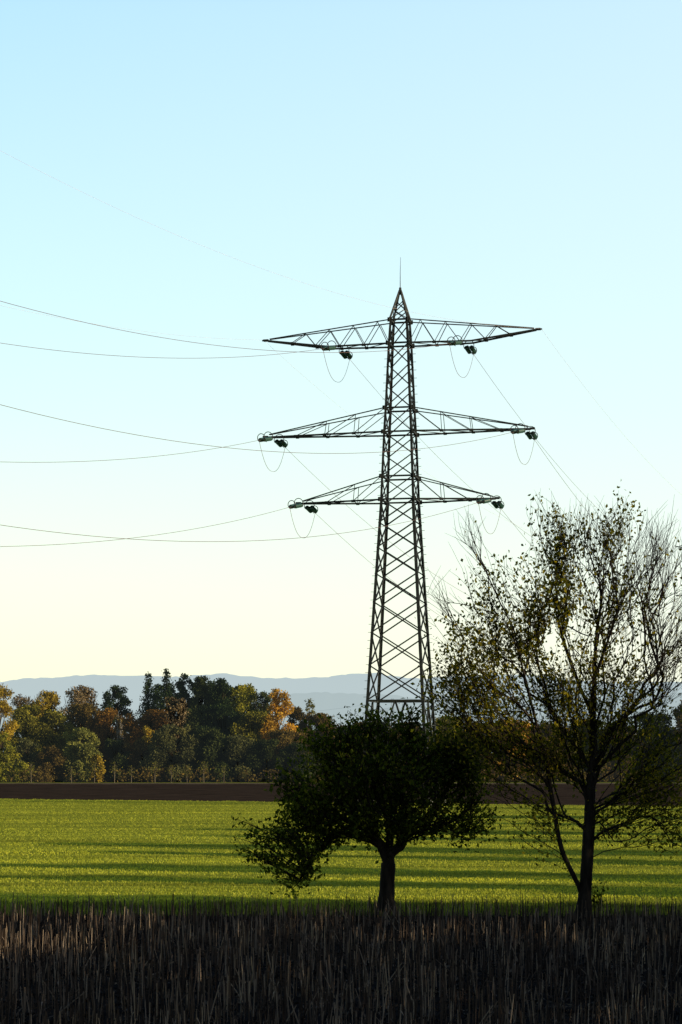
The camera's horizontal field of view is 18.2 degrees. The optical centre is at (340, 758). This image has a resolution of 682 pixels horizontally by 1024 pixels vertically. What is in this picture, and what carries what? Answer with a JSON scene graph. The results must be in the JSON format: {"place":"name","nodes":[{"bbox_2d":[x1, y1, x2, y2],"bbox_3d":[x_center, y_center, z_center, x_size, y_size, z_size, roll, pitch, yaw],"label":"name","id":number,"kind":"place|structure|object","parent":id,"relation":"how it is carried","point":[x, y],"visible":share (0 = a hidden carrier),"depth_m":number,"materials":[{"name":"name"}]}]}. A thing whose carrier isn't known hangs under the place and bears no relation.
{"place":"outdoors","nodes":[
{"label":"outdoors","id":0,"kind":"place"},
{"bbox_2d":[0,774,676,904],"bbox_3d":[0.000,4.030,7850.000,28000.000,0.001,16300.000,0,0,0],"label":"ground","id":1,"kind":"structure","parent":0,"point":[393,774],"depth_m":372.54,"materials":[{"name":"brown soil"}]},
{"bbox_2d":[0,684,19,763],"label":"autumn tree","id":2,"kind":"object","parent":1,"relation":"on","point":[5,710],"visible":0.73,"depth_m":369.78,"materials":[{"name":"plant"}]},
{"bbox_2d":[0,732,21,781],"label":"bush","id":3,"kind":"object","parent":1,"relation":"on","point":[4,767],"visible":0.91,"depth_m":358.53,"materials":[{"name":"green plant"}]},
{"bbox_2d":[4,694,33,746],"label":"bare tree","id":4,"kind":"object","parent":1,"relation":"on","point":[16,703],"visible":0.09,"depth_m":405.19,"materials":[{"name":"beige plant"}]},
{"bbox_2d":[9,761,34,781],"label":"bush","id":5,"kind":"object","parent":1,"relation":"on","point":[21,765],"visible":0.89,"depth_m":357.19,"materials":[{"name":"green plant"}]},
{"bbox_2d":[1,704,50,780],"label":"broadleaf tree","id":6,"kind":"object","parent":1,"relation":"on","point":[25,719],"visible":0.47,"depth_m":381.57,"materials":[{"name":"green plant"}]},
{"bbox_2d":[8,738,46,781],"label":"bush","id":7,"kind":"object","parent":1,"relation":"on","point":[23,745],"visible":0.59,"depth_m":361.42,"materials":[{"name":"green plant"}]},
{"bbox_2d":[18,690,62,741],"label":"bare tree","id":8,"kind":"object","parent":1,"relation":"on","point":[48,700],"visible":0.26,"depth_m":396.13,"materials":[{"name":"plant"}]},
{"bbox_2d":[31,744,68,781],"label":"bush","id":9,"kind":"object","parent":1,"relation":"on","point":[57,760],"visible":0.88,"depth_m":360.05,"materials":[{"name":"brown plant"}]},
{"bbox_2d":[29,709,75,780],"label":"broadleaf tree","id":10,"kind":"object","parent":1,"relation":"on","point":[53,720],"visible":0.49,"depth_m":382.58,"materials":[{"name":"green plant"}]},
{"bbox_2d":[58,685,100,727],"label":"feathery tree","id":11,"kind":"object","parent":1,"relation":"on","point":[82,694],"visible":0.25,"depth_m":409.39,"materials":[{"name":"beige plant"}]},
{"bbox_2d":[59,703,100,778],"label":"autumn tree","id":12,"kind":"object","parent":1,"relation":"on","point":[83,712],"visible":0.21,"depth_m":386.63,"materials":[{"name":"brown plant"}]},
{"bbox_2d":[62,727,105,781],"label":"tree","id":13,"kind":"object","parent":1,"relation":"on","point":[81,757],"visible":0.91,"depth_m":360.45,"materials":[{"name":"green plant"}]},
{"bbox_2d":[88,754,105,781],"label":"shrub","id":14,"kind":"object","parent":1,"relation":"on","point":[99,762],"visible":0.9,"depth_m":358.82,"materials":[{"name":"plant"}]},
{"bbox_2d":[83,707,130,780],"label":"oak tree","id":15,"kind":"object","parent":1,"relation":"on","point":[102,728],"visible":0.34,"depth_m":380.21,"materials":[{"name":"green plant"}]},
{"bbox_2d":[99,685,134,779],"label":"pine tree","id":16,"kind":"object","parent":1,"relation":"on","point":[119,704],"visible":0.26,"depth_m":391.64,"materials":[{"name":"green plant"}]},
{"bbox_2d":[100,738,134,781],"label":"bush","id":17,"kind":"object","parent":1,"relation":"on","point":[111,746],"visible":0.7,"depth_m":363.31,"materials":[{"name":"green plant"}]},
{"bbox_2d":[114,714,126,781],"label":"birch tree","id":18,"kind":"object","parent":1,"relation":"on","point":[119,728],"visible":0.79,"depth_m":365.86,"materials":[{"name":"green plant"}]},
{"bbox_2d":[120,738,166,781],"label":"bush","id":19,"kind":"object","parent":1,"relation":"on","point":[140,747],"visible":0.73,"depth_m":362.87,"materials":[{"name":"green plant"}]},
{"bbox_2d":[135,671,159,778],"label":"spruce tree","id":20,"kind":"object","parent":1,"relation":"on","point":[147,700],"visible":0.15,"depth_m":391.72,"materials":[{"name":"green plant"}]},
{"bbox_2d":[122,709,174,780],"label":"oak tree","id":21,"kind":"object","parent":1,"relation":"on","point":[156,718],"visible":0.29,"depth_m":374.63,"materials":[{"name":"orange plant"}]},
{"bbox_2d":[141,725,155,748],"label":"autumn tree","id":22,"kind":"object","parent":1,"relation":"on","point":[147,731],"visible":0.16,"depth_m":367.19,"materials":[{"name":"yellow plant"}]},
{"bbox_2d":[141,683,179,738],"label":"evergreen tree","id":23,"kind":"object","parent":1,"relation":"on","point":[156,691],"visible":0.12,"depth_m":402.66,"materials":[{"name":"green plant"}]},
{"bbox_2d":[153,668,176,712],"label":"spruce tree","id":24,"kind":"object","parent":1,"relation":"on","point":[166,689],"visible":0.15,"depth_m":395.78,"materials":[{"name":"green plant"}]},
{"bbox_2d":[137,723,200,781],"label":"bush","id":25,"kind":"object","parent":1,"relation":"on","point":[164,754],"visible":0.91,"depth_m":360.95,"materials":[{"name":"green plant"}]},
{"bbox_2d":[163,697,188,781],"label":"bare tree","id":26,"kind":"object","parent":1,"relation":"on","point":[180,710],"visible":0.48,"depth_m":371.43,"materials":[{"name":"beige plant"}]},
{"bbox_2d":[170,673,193,720],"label":"pine tree","id":27,"kind":"object","parent":1,"relation":"on","point":[180,683],"visible":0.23,"depth_m":389.09,"materials":[{"name":"green plant"}]},
{"bbox_2d":[177,709,207,775],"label":"broadleaf tree","id":28,"kind":"object","parent":1,"relation":"on","point":[193,719],"visible":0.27,"depth_m":374.26,"materials":[{"name":"green plant"}]},
{"bbox_2d":[186,680,215,714],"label":"evergreen tree","id":29,"kind":"object","parent":1,"relation":"on","point":[210,689],"depth_m":400.85,"materials":[{"name":"green plant"}]},
{"bbox_2d":[187,675,224,731],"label":"pine tree","id":30,"kind":"object","parent":1,"relation":"on","point":[200,692],"visible":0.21,"depth_m":386.70,"materials":[{"name":"green plant"}]},
{"bbox_2d":[181,727,233,781],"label":"bush","id":31,"kind":"object","parent":1,"relation":"on","point":[210,748],"visible":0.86,"depth_m":361.01,"materials":[{"name":"green plant"}]},
{"bbox_2d":[201,678,234,754],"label":"pine tree","id":32,"kind":"object","parent":1,"relation":"on","point":[221,687],"visible":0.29,"depth_m":384.98,"materials":[{"name":"green plant"}]},
{"bbox_2d":[192,704,246,764],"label":"broadleaf tree","id":33,"kind":"object","parent":1,"relation":"on","point":[224,713],"visible":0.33,"depth_m":373.61,"materials":[{"name":"green plant"}]},
{"bbox_2d":[217,734,254,781],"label":"bush","id":34,"kind":"object","parent":1,"relation":"on","point":[237,752],"visible":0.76,"depth_m":361.41,"materials":[{"name":"green plant"}]},
{"bbox_2d":[219,685,261,735],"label":"evergreen tree","id":35,"kind":"object","parent":1,"relation":"on","point":[233,699],"visible":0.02,"depth_m":400.66,"materials":[{"name":"green plant"}]},
{"bbox_2d":[224,683,259,756],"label":"broadleaf tree","id":36,"kind":"object","parent":1,"relation":"on","point":[240,703],"visible":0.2,"depth_m":386.51,"materials":[{"name":"green plant"}]},
{"bbox_2d":[230,711,273,781],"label":"broadleaf tree","id":37,"kind":"object","parent":1,"relation":"on","point":[249,719],"visible":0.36,"depth_m":370.44,"materials":[{"name":"green plant"}]},
{"bbox_2d":[250,691,271,780],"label":"tree","id":38,"kind":"object","parent":1,"relation":"on","point":[261,696],"visible":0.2,"depth_m":385.77,"materials":[{"name":"green plant"}]},
{"bbox_2d":[244,738,290,781],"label":"bush","id":39,"kind":"object","parent":1,"relation":"on","point":[263,752],"visible":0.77,"depth_m":360.96,"materials":[{"name":"green plant"}]},
{"bbox_2d":[258,688,297,762],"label":"autumn tree","id":40,"kind":"object","parent":1,"relation":"on","point":[280,712],"visible":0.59,"depth_m":371.31,"materials":[{"name":"orange plant"}]},
{"bbox_2d":[264,729,316,780],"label":"autumn tree","id":41,"kind":"object","parent":1,"relation":"on","point":[288,737],"visible":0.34,"depth_m":366.05,"materials":[{"name":"brown plant"}]},
{"bbox_2d":[286,706,307,729],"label":"autumn tree","id":42,"kind":"object","parent":1,"relation":"on","point":[297,713],"visible":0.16,"depth_m":399.74,"materials":[{"name":"green plant"}]},
{"bbox_2d":[274,742,320,781],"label":"bush","id":43,"kind":"object","parent":1,"relation":"on","point":[290,750],"visible":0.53,"depth_m":360.40,"materials":[{"name":"green plant"}]},
{"bbox_2d":[304,698,316,730],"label":"thin tree","id":44,"kind":"object","parent":1,"relation":"on","point":[312,706],"visible":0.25,"depth_m":419.82,"materials":[{"name":"green plant"}]},
{"bbox_2d":[296,712,336,779],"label":"autumn tree","id":45,"kind":"object","parent":1,"relation":"on","point":[314,717],"visible":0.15,"depth_m":384.33,"materials":[{"name":"brown plant"}]},
{"bbox_2d":[0,765,680,781],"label":"scrub","id":46,"kind":"object","parent":1,"relation":"on","point":[50,776],"visible":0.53,"depth_m":357.95,"materials":[{"name":"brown plant"}]},
{"bbox_2d":[0,720,681,777],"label":"undergrowth","id":47,"kind":"object","parent":1,"relation":"on","point":[17,732],"depth_m":399.21,"materials":[{"name":"green plant"}]},
{"bbox_2d":[319,722,367,778],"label":"woodland tree","id":48,"kind":"object","parent":1,"relation":"on","point":[345,733],"visible":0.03,"depth_m":378.24,"materials":[{"name":"green plant"}]},
{"bbox_2d":[230,698,505,912],"bbox_3d":[0.736,1.273,54.944,5.967,5.743,4.830,0,0,34],"label":"orchard tree","id":49,"kind":"object","parent":1,"relation":"on","point":[313,810],"visible":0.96,"depth_m":54.63,"materials":[{"name":"green plant"}]},
{"bbox_2d":[386,722,429,769],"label":"woodland tree","id":50,"kind":"object","parent":1,"relation":"on","point":[401,740],"visible":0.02,"depth_m":375.19,"materials":[{"name":"green plant"}]},
{"bbox_2d":[429,715,480,779],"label":"woodland tree","id":51,"kind":"object","parent":1,"relation":"on","point":[443,719],"visible":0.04,"depth_m":375.79,"materials":[{"name":"green plant"}]},
{"bbox_2d":[460,720,507,780],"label":"woodland tree","id":52,"kind":"object","parent":1,"relation":"on","point":[493,771],"visible":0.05,"depth_m":375.39,"materials":[{"name":"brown plant"}]},
{"bbox_2d":[492,720,540,780],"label":"woodland tree","id":53,"kind":"object","parent":1,"relation":"on","point":[519,756],"visible":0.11,"depth_m":375.96,"materials":[{"name":"green plant"}]},
{"bbox_2d":[512,722,575,780],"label":"woodland tree","id":54,"kind":"object","parent":1,"relation":"on","point":[551,731],"visible":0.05,"depth_m":376.02,"materials":[{"name":"green plant"}]},
{"bbox_2d":[563,717,611,779],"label":"woodland tree","id":55,"kind":"object","parent":1,"relation":"on","point":[587,746],"visible":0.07,"depth_m":376.97,"materials":[{"name":"green plant"}]},
{"bbox_2d":[595,722,649,780],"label":"woodland tree","id":56,"kind":"object","parent":1,"relation":"on","point":[615,774],"visible":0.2,"depth_m":374.59,"materials":[{"name":"green plant"}]},
{"bbox_2d":[628,711,681,780],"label":"woodland tree","id":57,"kind":"object","parent":1,"relation":"on","point":[657,737],"visible":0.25,"depth_m":376.04,"materials":[{"name":"green plant"}]},
{"bbox_2d":[668,700,681,780],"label":"woodland tree","id":58,"kind":"object","parent":1,"relation":"on","point":[679,723],"visible":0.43,"depth_m":376.11,"materials":[{"name":"green plant"}]},
{"bbox_2d":[0,783,679,783],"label":"dry field strip","id":59,"kind":"object","parent":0,"point":[224,783],"visible":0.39,"depth_m":340.28,"materials":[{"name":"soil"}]},
{"bbox_2d":[0,782,680,782],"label":"meadow strip","id":60,"kind":"object","parent":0,"point":[233,782],"visible":0.36,"depth_m":353.88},
{"bbox_2d":[88,763,101,782],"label":"sapling","id":61,"kind":"object","parent":60,"relation":"on","point":[94,770],"visible":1,"depth_m":352.28,"materials":[{"name":"green plant"}]},
{"bbox_2d":[109,761,122,782],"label":"sapling","id":62,"kind":"object","parent":60,"relation":"on","point":[114,765],"visible":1,"depth_m":351.04,"materials":[{"name":"green plant"}]},
{"bbox_2d":[148,762,160,778],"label":"sapling","id":63,"kind":"object","parent":60,"relation":"on","point":[156,766],"visible":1,"depth_m":352.22,"materials":[{"name":"green plant"}]},
{"bbox_2d":[197,760,211,782],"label":"sapling","id":64,"kind":"object","parent":60,"relation":"on","point":[203,769],"visible":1,"depth_m":351.30,"materials":[{"name":"green plant"}]},
{"bbox_2d":[0,798,681,904],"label":"crop field","id":65,"kind":"structure","parent":0,"point":[176,814],"depth_m":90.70,"materials":[{"name":"green plant"}]},
{"bbox_2d":[262,257,541,802],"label":"lattice pylon","id":66,"kind":"object","parent":65,"relation":"on","point":[411,406],"visible":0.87,"depth_m":185.68,"materials":[{"name":"metal"}]},
{"bbox_2d":[5,153,523,327],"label":"earth wire","id":67,"kind":"object","parent":66,"relation":"attached to","point":[245,262],"visible":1,"depth_m":142.87,"materials":[{"name":"grey metal"}]},
{"bbox_2d":[257,432,272,441],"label":"insulator set","id":68,"kind":"object","parent":66,"relation":"attached to","point":[264,439],"visible":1,"depth_m":187.13,"materials":[{"name":"glass"}]},
{"bbox_2d":[29,440,258,462],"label":"power line","id":69,"kind":"object","parent":68,"relation":"attached to","point":[145,457],"visible":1,"depth_m":171.56,"materials":[{"name":"grey metal"}]},
{"bbox_2d":[274,434,287,447],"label":"insulator set","id":70,"kind":"object","parent":66,"relation":"attached to","point":[282,443],"visible":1,"depth_m":188.97,"materials":[{"name":"glass"}]},
{"bbox_2d":[286,448,680,631],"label":"power line","id":71,"kind":"object","parent":70,"relation":"attached to","point":[402,551],"visible":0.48,"depth_m":217.19,"materials":[{"name":"grey metal"}]},
{"bbox_2d":[288,498,303,508],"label":"insulator set","id":72,"kind":"object","parent":66,"relation":"attached to","point":[295,505],"visible":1,"depth_m":186.59,"materials":[{"name":"glass"}]},
{"bbox_2d":[0,507,288,546],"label":"power line","id":73,"kind":"object","parent":72,"relation":"attached to","point":[137,537],"visible":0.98,"depth_m":166.13,"materials":[{"name":"grey metal"}]},
{"bbox_2d":[304,500,317,513],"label":"insulator set","id":74,"kind":"object","parent":66,"relation":"attached to","point":[311,509],"visible":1,"depth_m":188.38,"materials":[{"name":"glass"}]},
{"bbox_2d":[315,513,680,672],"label":"power line","id":75,"kind":"object","parent":74,"relation":"attached to","point":[411,595],"visible":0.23,"depth_m":209.26,"materials":[{"name":"black metal"}]},
{"bbox_2d":[321,340,336,350],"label":"insulator set","id":76,"kind":"object","parent":66,"relation":"attached to","point":[327,348],"visible":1,"depth_m":185.54,"materials":[{"name":"glass"}]},
{"bbox_2d":[2,343,322,357],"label":"power line","id":77,"kind":"object","parent":76,"relation":"attached to","point":[152,357],"visible":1,"depth_m":160.33,"materials":[{"name":"grey metal"}]},
{"bbox_2d":[339,346,352,359],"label":"insulator set","id":78,"kind":"object","parent":66,"relation":"attached to","point":[349,356],"visible":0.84,"depth_m":188.36,"materials":[{"name":"glass"}]},
{"bbox_2d":[351,361,679,574],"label":"power line","id":79,"kind":"object","parent":78,"relation":"attached to","point":[449,468],"visible":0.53,"depth_m":215.86,"materials":[{"name":"grey metal"}]},
{"bbox_2d":[447,335,462,345],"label":"insulator set","id":80,"kind":"object","parent":66,"relation":"attached to","point":[454,343],"visible":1,"depth_m":183.25,"materials":[{"name":"glass"}]},
{"bbox_2d":[1,301,448,352],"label":"power line","id":81,"kind":"object","parent":80,"relation":"attached to","point":[224,346],"visible":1,"depth_m":152.91,"materials":[{"name":"grey metal"}]},
{"bbox_2d":[463,341,476,354],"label":"insulator set","id":82,"kind":"object","parent":66,"relation":"attached to","point":[468,349],"visible":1,"depth_m":185.92,"materials":[{"name":"glass"}]},
{"bbox_2d":[474,355,679,567],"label":"power line","id":83,"kind":"object","parent":82,"relation":"attached to","point":[544,449],"visible":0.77,"depth_m":210.96,"materials":[{"name":"grey metal"}]},
{"bbox_2d":[476,493,490,503],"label":"insulator set","id":84,"kind":"object","parent":66,"relation":"attached to","point":[483,500],"visible":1,"depth_m":183.07,"materials":[{"name":"glass"}]},
{"bbox_2d":[2,502,477,541],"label":"power line","id":85,"kind":"object","parent":84,"relation":"attached to","point":[224,541],"visible":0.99,"depth_m":146.97,"materials":[{"name":"grey metal"}]},
{"bbox_2d":[491,495,503,508],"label":"insulator set","id":86,"kind":"object","parent":66,"relation":"attached to","point":[498,504],"visible":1,"depth_m":184.97,"materials":[{"name":"glass"}]},
{"bbox_2d":[510,423,525,433],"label":"insulator set","id":87,"kind":"object","parent":66,"relation":"attached to","point":[517,431],"visible":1,"depth_m":182.49,"materials":[{"name":"glass"}]},
{"bbox_2d":[0,404,511,453],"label":"power line","id":88,"kind":"object","parent":87,"relation":"attached to","point":[247,449],"visible":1,"depth_m":145.55,"materials":[{"name":"grey metal"}]},
{"bbox_2d":[525,426,537,439],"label":"insulator set","id":89,"kind":"object","parent":66,"relation":"attached to","point":[529,435],"visible":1,"depth_m":184.36,"materials":[{"name":"glass"}]},
{"bbox_2d":[536,442,679,604],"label":"power line","id":90,"kind":"object","parent":89,"relation":"attached to","point":[589,514],"visible":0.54,"depth_m":199.97,"materials":[{"name":"grey metal"}]},
{"bbox_2d":[0,888,681,1023],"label":"stubble field","id":91,"kind":"structure","parent":0,"point":[169,986],"depth_m":38.72,"materials":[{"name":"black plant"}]},
{"bbox_2d":[209,983,219,1021],"bbox_3d":[-1.888,3.662,31.505,0.256,0.721,0.018,0,0,34],"label":"dry stalk","id":92,"kind":"object","parent":91,"relation":"on","point":[214,1003],"visible":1,"depth_m":31.50,"materials":[{"name":"black plant"}]},
{"bbox_2d":[369,939,373,983],"bbox_3d":[0.544,3.619,38.025,0.097,0.805,0.020,0,0,-25],"label":"dry stalk","id":93,"kind":"object","parent":91,"relation":"on","point":[371,961],"visible":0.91,"depth_m":38.02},
{"bbox_2d":[404,979,406,1023],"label":"dry stalk","id":94,"kind":"object","parent":91,"relation":"on","point":[405,1005],"visible":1,"depth_m":31.49,"materials":[{"name":"grey plant"}]},
{"bbox_2d":[421,965,423,1014],"bbox_3d":[1.266,3.614,33.155,0.017,0.813,0.074,0,0,38],"label":"dry stalk","id":95,"kind":"object","parent":91,"relation":"on","point":[422,987],"visible":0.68,"depth_m":33.14,"materials":[{"name":"grey plant"}]},
{"bbox_2d":[407,486,681,919],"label":"twin stemmed tree","id":96,"kind":"object","parent":91,"relation":"on","point":[462,694],"visible":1,"depth_m":53.16,"materials":[{"name":"green plant"}]},
{"bbox_2d":[576,879,608,916],"bbox_3d":[6.377,3.492,53.606,0.902,1.024,0.609,0,0,-15],"label":"sucker bush","id":97,"kind":"object","parent":91,"relation":"on","point":[597,895],"visible":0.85,"depth_m":53.56,"materials":[{"name":"green plant"}]},
{"bbox_2d":[654,970,655,1015],"bbox_3d":[4.900,3.655,33.233,0.020,0.731,0.062,0,0,27],"label":"dry stalk","id":98,"kind":"object","parent":91,"relation":"on","point":[655,992],"visible":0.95,"depth_m":33.23,"materials":[{"name":"grey plant"}]},
{"bbox_2d":[0,673,681,711],"bbox_3d":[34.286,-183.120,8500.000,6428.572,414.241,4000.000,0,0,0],"label":"distant hills","id":99,"kind":"structure","parent":0,"point":[134,685],"depth_m":8766.79,"materials":[{"name":"blue"}]},
{"bbox_2d":[0,784,681,805],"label":"ploughed field","id":100,"kind":"structure","parent":0,"point":[221,792],"depth_m":250.78,"materials":[{"name":"soil"}]},
{"bbox_2d":[0,898,681,915],"bbox_3d":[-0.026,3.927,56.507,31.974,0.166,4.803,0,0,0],"label":"verge grass","id":101,"kind":"structure","parent":0,"point":[332,904],"depth_m":56.81,"materials":[{"name":"green plant"}]},
{"bbox_2d":[0,692,681,738],"bbox_3d":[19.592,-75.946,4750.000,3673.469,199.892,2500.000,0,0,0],"label":"hills","id":102,"kind":"structure","parent":0,"point":[325,702],"depth_m":4910.73,"materials":[{"name":"blue"}]},
{"bbox_2d":[0,0,681,681],"label":"sky","id":103,"kind":"structure","parent":0,"point":[520,161],"materials":[{"name":"blue"}]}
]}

